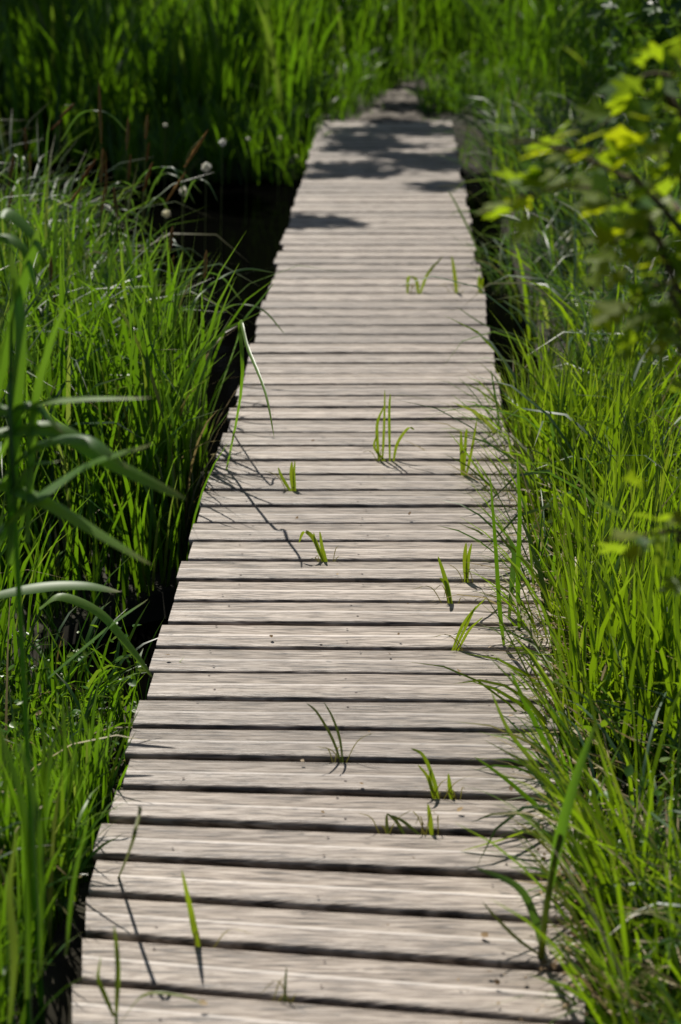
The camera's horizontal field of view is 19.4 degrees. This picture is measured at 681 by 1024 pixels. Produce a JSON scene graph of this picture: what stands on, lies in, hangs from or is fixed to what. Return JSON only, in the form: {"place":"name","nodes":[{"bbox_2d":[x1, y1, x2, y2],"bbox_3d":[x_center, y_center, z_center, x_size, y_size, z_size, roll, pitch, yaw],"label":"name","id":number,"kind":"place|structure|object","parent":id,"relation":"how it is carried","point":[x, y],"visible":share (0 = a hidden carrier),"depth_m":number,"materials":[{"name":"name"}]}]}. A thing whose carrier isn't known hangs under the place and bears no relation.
{"place":"outdoors","nodes":[
{"label":"outdoors","id":0,"kind":"place"},
{"bbox_2d":[0,141,543,706],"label":"water","id":1,"kind":"structure","parent":0,"point":[252,219],"depth_m":10.53,"materials":[{"name":"black liquid"}]},
{"bbox_2d":[65,148,148,262],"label":"sedge plant","id":2,"kind":"object","parent":1,"relation":"on","point":[102,212],"visible":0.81,"depth_m":7.20,"materials":[{"name":"green plant"}]},
{"bbox_2d":[98,84,144,254],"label":"sedge plant","id":3,"kind":"object","parent":1,"relation":"on","point":[100,124],"visible":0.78,"depth_m":7.40,"materials":[{"name":"green plant"}]},
{"bbox_2d":[77,116,197,257],"bbox_3d":[-0.782,-1.062,7.761,0.486,0.951,0.179,-2,18,-5],"label":"sedge plant","id":4,"kind":"object","parent":1,"relation":"on","point":[127,141],"visible":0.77,"depth_m":7.62,"materials":[{"name":"green plant"}]},
{"bbox_2d":[104,162,196,268],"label":"sedge plant","id":5,"kind":"object","parent":1,"relation":"on","point":[147,176],"visible":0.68,"depth_m":7.02,"materials":[{"name":"green plant"}]},
{"bbox_2d":[163,123,166,231],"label":"seed head plant","id":6,"kind":"object","parent":1,"relation":"in","point":[165,124],"visible":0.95,"depth_m":9.39,"materials":[{"name":"green plant"}]},
{"bbox_2d":[162,209,170,291],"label":"seed head plant","id":7,"kind":"object","parent":1,"relation":"in","point":[167,215],"visible":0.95,"depth_m":8.00,"materials":[{"name":"plant"}]},
{"bbox_2d":[144,114,195,265],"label":"sedge plant","id":8,"kind":"object","parent":1,"relation":"on","point":[145,135],"visible":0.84,"depth_m":7.82,"materials":[{"name":"green plant"}]},
{"bbox_2d":[179,186,187,313],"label":"seed head plant","id":9,"kind":"object","parent":1,"relation":"in","point":[184,189],"visible":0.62,"depth_m":8.31,"materials":[{"name":"plant"}]},
{"bbox_2d":[157,130,217,304],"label":"sedge plant","id":10,"kind":"object","parent":1,"relation":"on","point":[195,149],"visible":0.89,"depth_m":7.20,"materials":[{"name":"green plant"}]},
{"bbox_2d":[202,162,210,323],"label":"seed head plant","id":11,"kind":"object","parent":1,"relation":"in","point":[207,166],"visible":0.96,"depth_m":8.64,"materials":[{"name":"plant"}]},
{"bbox_2d":[152,250,284,443],"bbox_3d":[-0.438,-0.474,6.365,0.531,0.717,0.169,1,18,2],"label":"sedge plant","id":12,"kind":"object","parent":1,"relation":"on","point":[205,265],"visible":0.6,"depth_m":6.30,"materials":[{"name":"green plant"}]},
{"bbox_2d":[218,139,225,308],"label":"seed head plant","id":13,"kind":"object","parent":1,"relation":"in","point":[223,143],"visible":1,"depth_m":8.87,"materials":[{"name":"plant"}]},
{"bbox_2d":[207,283,273,425],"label":"grass tuft","id":14,"kind":"object","parent":1,"relation":"on","point":[252,309],"visible":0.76,"depth_m":5.80,"materials":[{"name":"green plant"}]},
{"bbox_2d":[246,137,249,188],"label":"seed head plant","id":15,"kind":"object","parent":1,"relation":"in","point":[247,138],"visible":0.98,"depth_m":11.03,"materials":[{"name":"white plant"}]},
{"bbox_2d":[278,136,280,174],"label":"seed head plant","id":16,"kind":"object","parent":1,"relation":"in","point":[279,137],"visible":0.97,"depth_m":11.62,"materials":[{"name":"plant"}]},
{"bbox_2d":[0,4,680,1023],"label":"ground","id":17,"kind":"structure","parent":0,"point":[62,972],"depth_m":5.41,"materials":[{"name":"black soil"}]},
{"bbox_2d":[3,128,30,203],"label":"sedge plant","id":18,"kind":"object","parent":17,"relation":"on","point":[23,169],"visible":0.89,"depth_m":7.65,"materials":[{"name":"green plant"}]},
{"bbox_2d":[0,155,35,248],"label":"sedge plant","id":19,"kind":"object","parent":17,"relation":"on","point":[10,177],"visible":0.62,"depth_m":7.20,"materials":[{"name":"green plant"}]},
{"bbox_2d":[0,208,64,1023],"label":"reed plant","id":20,"kind":"object","parent":17,"relation":"on","point":[15,391],"visible":0.98,"depth_m":2.95,"materials":[{"name":"green plant"}]},
{"bbox_2d":[0,727,88,1023],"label":"reed plant","id":21,"kind":"object","parent":17,"relation":"on","point":[28,898],"visible":1,"depth_m":2.80,"materials":[{"name":"green plant"}]},
{"bbox_2d":[12,103,125,251],"bbox_3d":[-1.083,-1.161,8.040,0.481,0.962,0.145,-3,19,-10],"label":"sedge plant","id":22,"kind":"object","parent":17,"relation":"on","point":[66,111],"visible":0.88,"depth_m":7.90,"materials":[{"name":"green plant"}]},
{"bbox_2d":[0,612,144,1023],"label":"weeds","id":23,"kind":"object","parent":17,"relation":"on","point":[130,682],"visible":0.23,"depth_m":4.32,"materials":[{"name":"green plant"}]},
{"bbox_2d":[0,581,152,678],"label":"reed plant","id":24,"kind":"object","parent":17,"relation":"on","point":[95,610],"visible":0.99,"depth_m":4.05,"materials":[{"name":"green plant"}]},
{"bbox_2d":[38,257,120,335],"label":"sedge plant","id":25,"kind":"object","parent":17,"relation":"on","point":[50,270],"visible":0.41,"depth_m":6.20,"materials":[{"name":"green plant"}]},
{"bbox_2d":[38,159,141,277],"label":"sedge plant","id":26,"kind":"object","parent":17,"relation":"on","point":[87,171],"visible":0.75,"depth_m":6.90,"materials":[{"name":"green plant"}]},
{"bbox_2d":[0,226,186,564],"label":"reed plant","id":27,"kind":"object","parent":17,"relation":"on","point":[95,450],"visible":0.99,"depth_m":2.95,"materials":[{"name":"green plant"}]},
{"bbox_2d":[101,187,141,293],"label":"sedge plant","id":28,"kind":"object","parent":17,"relation":"on","point":[115,202],"visible":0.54,"depth_m":6.80,"materials":[{"name":"green plant"}]},
{"bbox_2d":[0,157,273,1023],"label":"marsh grass","id":29,"kind":"structure","parent":17,"relation":"on","point":[165,428],"depth_m":5.51,"materials":[{"name":"green plant"}]},
{"bbox_2d":[0,106,335,941],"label":"arching sedge","id":30,"kind":"object","parent":17,"relation":"on","point":[50,222],"visible":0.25,"depth_m":6.72,"materials":[{"name":"green plant"}]},
{"bbox_2d":[119,226,240,322],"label":"sedge plant","id":31,"kind":"object","parent":17,"relation":"on","point":[171,243],"visible":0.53,"depth_m":6.41,"materials":[{"name":"green plant"}]},
{"bbox_2d":[185,268,273,352],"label":"grass tuft","id":32,"kind":"object","parent":17,"relation":"on","point":[206,288],"visible":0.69,"depth_m":6.00,"materials":[{"name":"green plant"}]},
{"bbox_2d":[226,320,273,468],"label":"grass tuft","id":33,"kind":"object","parent":17,"relation":"on","point":[241,330],"visible":0.93,"depth_m":5.36,"materials":[{"name":"green plant"}]},
{"bbox_2d":[72,121,584,1023],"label":"boardwalk","id":34,"kind":"structure","parent":17,"relation":"on","point":[342,909],"depth_m":4.24,"materials":[{"name":"brown wood"}]},
{"bbox_2d":[118,806,141,876],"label":"grass tuft","id":35,"kind":"object","parent":34,"relation":"on","point":[135,829],"visible":0.91,"depth_m":3.20,"materials":[{"name":"green plant"}]},
{"bbox_2d":[96,927,203,1023],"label":"grass blades","id":36,"kind":"object","parent":34,"relation":"on","point":[117,980],"visible":1,"depth_m":2.98,"materials":[{"name":"green plant"}]},
{"bbox_2d":[181,869,251,947],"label":"grass shoot","id":37,"kind":"object","parent":34,"relation":"on","point":[195,932],"depth_m":3.25,"materials":[{"name":"green plant"}]},
{"bbox_2d":[264,967,295,1002],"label":"grass shoot","id":38,"kind":"object","parent":34,"relation":"on","point":[285,987],"depth_m":3.10,"materials":[{"name":"green plant"}]},
{"bbox_2d":[266,462,295,490],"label":"grass shoot","id":39,"kind":"object","parent":34,"relation":"on","point":[292,478],"depth_m":5.56,"materials":[{"name":"green plant"}]},
{"bbox_2d":[299,530,342,561],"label":"grass shoot","id":40,"kind":"object","parent":34,"relation":"on","point":[322,554],"depth_m":5.01,"materials":[{"name":"green plant"}]},
{"bbox_2d":[307,703,373,762],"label":"grass shoot","id":41,"kind":"object","parent":34,"relation":"on","point":[329,732],"depth_m":3.90,"materials":[{"name":"green plant"}]},
{"bbox_2d":[35,251,680,1022],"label":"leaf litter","id":42,"kind":"object","parent":34,"relation":"on","point":[543,961],"visible":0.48,"depth_m":3.26,"materials":[{"name":"plant"}]},
{"bbox_2d":[365,391,413,460],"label":"grass shoot","id":43,"kind":"object","parent":34,"relation":"on","point":[377,450],"depth_m":5.82,"materials":[{"name":"green plant"}]},
{"bbox_2d":[359,813,420,834],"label":"grass shoot","id":44,"kind":"object","parent":34,"relation":"on","point":[396,821],"depth_m":3.63,"materials":[{"name":"green plant"}]},
{"bbox_2d":[395,805,438,834],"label":"grass shoot","id":45,"kind":"object","parent":34,"relation":"on","point":[430,821],"depth_m":3.62,"materials":[{"name":"green plant"}]},
{"bbox_2d":[405,257,441,292],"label":"grass shoot","id":46,"kind":"object","parent":34,"relation":"on","point":[417,282],"depth_m":8.03,"materials":[{"name":"green plant"}]},
{"bbox_2d":[411,748,446,798],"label":"grass shoot","id":47,"kind":"object","parent":34,"relation":"on","point":[430,778],"depth_m":3.76,"materials":[{"name":"green plant"}]},
{"bbox_2d":[415,557,465,603],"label":"grass shoot","id":48,"kind":"object","parent":34,"relation":"on","point":[445,582],"depth_m":4.73,"materials":[{"name":"green plant"}]},
{"bbox_2d":[440,257,462,292],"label":"grass shoot","id":49,"kind":"object","parent":34,"relation":"on","point":[454,277],"depth_m":8.03,"materials":[{"name":"green plant"}]},
{"bbox_2d":[444,774,468,799],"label":"grass shoot","id":50,"kind":"object","parent":34,"relation":"on","point":[450,790],"depth_m":3.77,"materials":[{"name":"green plant"}]},
{"bbox_2d":[434,598,485,650],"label":"grass shoot","id":51,"kind":"object","parent":34,"relation":"on","point":[466,621],"depth_m":4.45,"materials":[{"name":"green plant"}]},
{"bbox_2d":[449,543,474,582],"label":"grass shoot","id":52,"kind":"object","parent":34,"relation":"on","point":[466,559],"depth_m":4.87,"materials":[{"name":"green plant"}]},
{"bbox_2d":[460,421,480,475],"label":"grass shoot","id":53,"kind":"object","parent":34,"relation":"on","point":[462,458],"depth_m":5.69,"materials":[{"name":"green plant"}]},
{"bbox_2d":[471,275,485,292],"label":"grass shoot","id":54,"kind":"object","parent":34,"relation":"on","point":[478,282],"depth_m":8.04,"materials":[{"name":"green plant"}]},
{"bbox_2d":[459,308,527,355],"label":"grass tuft","id":55,"kind":"object","parent":34,"relation":"on","point":[493,328],"visible":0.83,"depth_m":7.00,"materials":[{"name":"green plant"}]},
{"bbox_2d":[491,372,499,433],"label":"grass tuft","id":56,"kind":"object","parent":34,"relation":"on","point":[495,397],"visible":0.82,"depth_m":6.06,"materials":[{"name":"green plant"}]},
{"bbox_2d":[490,477,504,644],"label":"grass tuft","id":57,"kind":"object","parent":34,"relation":"on","point":[498,592],"visible":0.92,"depth_m":4.42,"materials":[{"name":"green plant"}]},
{"bbox_2d":[483,903,537,953],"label":"grass tuft","id":58,"kind":"object","parent":34,"relation":"on","point":[509,931],"visible":1,"depth_m":3.21,"materials":[{"name":"green plant"}]},
{"bbox_2d":[507,534,515,616],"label":"grass tuft","id":59,"kind":"object","parent":34,"relation":"on","point":[512,570],"visible":0.75,"depth_m":4.61,"materials":[{"name":"green plant"}]},
{"bbox_2d":[516,456,521,629],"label":"grass tuft","id":60,"kind":"object","parent":34,"relation":"on","point":[518,548],"visible":0.94,"depth_m":4.50,"materials":[{"name":"green plant"}]},
{"bbox_2d":[0,0,680,185],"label":"reed bed","id":61,"kind":"object","parent":17,"relation":"on","point":[56,56],"visible":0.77,"depth_m":13.69,"materials":[{"name":"green plant"}]},
{"bbox_2d":[0,262,680,1023],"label":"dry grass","id":62,"kind":"structure","parent":17,"relation":"on","point":[588,984],"depth_m":3.93,"materials":[{"name":"plant"}]},
{"bbox_2d":[347,0,435,49],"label":"shrub","id":63,"kind":"object","parent":17,"relation":"on","point":[392,16],"visible":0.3,"depth_m":17.04,"materials":[{"name":"green plant"}]},
{"bbox_2d":[448,190,479,255],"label":"grass tuft","id":64,"kind":"object","parent":17,"relation":"on","point":[465,222],"visible":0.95,"depth_m":8.71,"materials":[{"name":"green plant"}]},
{"bbox_2d":[437,375,537,463],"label":"grass tuft","id":65,"kind":"object","parent":17,"relation":"on","point":[486,410],"visible":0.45,"depth_m":6.16,"materials":[{"name":"green plant"}]},
{"bbox_2d":[437,471,571,612],"bbox_3d":[0.419,0.019,5.016,0.366,0.354,0.624,1,18,2],"label":"grass tuft","id":66,"kind":"object","parent":17,"relation":"on","point":[539,540],"visible":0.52,"depth_m":4.94,"materials":[{"name":"green plant"}]},
{"bbox_2d":[460,830,549,851],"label":"grass tuft","id":67,"kind":"object","parent":17,"relation":"on","point":[535,832],"visible":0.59,"depth_m":3.54,"materials":[{"name":"green plant"}]},
{"bbox_2d":[475,867,540,944],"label":"grass tuft","id":68,"kind":"object","parent":17,"relation":"on","point":[526,898],"visible":0.82,"depth_m":3.21,"materials":[{"name":"green plant"}]},
{"bbox_2d":[451,230,564,300],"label":"grass tuft","id":69,"kind":"object","parent":17,"relation":"on","point":[491,274],"visible":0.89,"depth_m":8.38,"materials":[{"name":"green plant"}]},
{"bbox_2d":[474,756,556,823],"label":"grass tuft","id":70,"kind":"object","parent":17,"relation":"on","point":[529,799],"visible":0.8,"depth_m":3.62,"materials":[{"name":"green plant"}]},
{"bbox_2d":[362,45,680,1023],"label":"bank grass","id":71,"kind":"structure","parent":17,"relation":"on","point":[644,623],"depth_m":4.21,"materials":[{"name":"green plant"}]},
{"bbox_2d":[491,692,554,800],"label":"grass tuft","id":72,"kind":"object","parent":17,"relation":"on","point":[527,755],"visible":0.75,"depth_m":3.70,"materials":[{"name":"green plant"}]},
{"bbox_2d":[464,0,588,28],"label":"shrub","id":73,"kind":"object","parent":17,"relation":"on","point":[498,26],"visible":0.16,"depth_m":16.83,"materials":[{"name":"green plant"}]},
{"bbox_2d":[510,671,557,771],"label":"grass tuft","id":74,"kind":"object","parent":17,"relation":"on","point":[533,718],"visible":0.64,"depth_m":3.78,"materials":[{"name":"green plant"}]},
{"bbox_2d":[464,733,621,903],"bbox_3d":[0.401,0.553,3.541,0.299,0.274,0.507,-6,19,-18],"label":"grass tuft","id":75,"kind":"object","parent":17,"relation":"on","point":[542,785],"visible":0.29,"depth_m":3.66,"materials":[{"name":"green plant"}]},
{"bbox_2d":[454,618,636,769],"bbox_3d":[0.374,0.373,4.054,0.329,0.291,0.471,-9,21,-26],"label":"grass tuft","id":76,"kind":"object","parent":17,"relation":"on","point":[529,701],"visible":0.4,"depth_m":4.05,"materials":[{"name":"green plant"}]},
{"bbox_2d":[461,517,629,659],"bbox_3d":[0.399,0.195,4.544,0.356,0.320,0.535,11,22,30],"label":"grass tuft","id":77,"kind":"object","parent":17,"relation":"on","point":[549,601],"visible":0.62,"depth_m":4.52,"materials":[{"name":"green plant"}]},
{"bbox_2d":[537,722,596,959],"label":"reed plant","id":78,"kind":"object","parent":17,"relation":"on","point":[563,822],"visible":0.96,"depth_m":3.06,"materials":[{"name":"green plant"}]},
{"bbox_2d":[476,32,680,594],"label":"shrub","id":79,"kind":"object","parent":17,"relation":"on","point":[644,211],"visible":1,"depth_m":2.43,"materials":[{"name":"green plant"}]},
{"bbox_2d":[476,677,680,831],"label":"grass tuft","id":80,"kind":"object","parent":17,"relation":"on","point":[538,745],"visible":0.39,"depth_m":3.80,"materials":[{"name":"green plant"}]},
{"bbox_2d":[512,807,649,924],"bbox_3d":[0.393,0.609,3.465,0.207,0.216,0.368,-2,19,-5],"label":"grass tuft","id":81,"kind":"object","parent":17,"relation":"on","point":[579,863],"visible":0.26,"depth_m":3.45,"materials":[{"name":"green plant"}]},
{"bbox_2d":[548,913,636,1023],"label":"grass tuft","id":82,"kind":"object","parent":17,"relation":"on","point":[619,1016],"visible":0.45,"depth_m":3.10,"materials":[{"name":"green plant"}]},
{"bbox_2d":[555,653,680,1023],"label":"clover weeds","id":83,"kind":"object","parent":17,"relation":"on","point":[628,770],"visible":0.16,"depth_m":3.56,"materials":[{"name":"green plant"}]},
{"bbox_2d":[558,0,680,173],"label":"shrub","id":84,"kind":"object","parent":17,"relation":"on","point":[649,12],"visible":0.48,"depth_m":9.46,"materials":[{"name":"green plant"}]},
{"bbox_2d":[608,0,680,21],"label":"shrub","id":85,"kind":"object","parent":17,"relation":"on","point":[641,7],"visible":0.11,"depth_m":15.94,"materials":[{"name":"green plant"}]},
{"bbox_2d":[346,76,454,122],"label":"path","id":86,"kind":"structure","parent":0,"point":[400,103],"depth_m":13.76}
]}

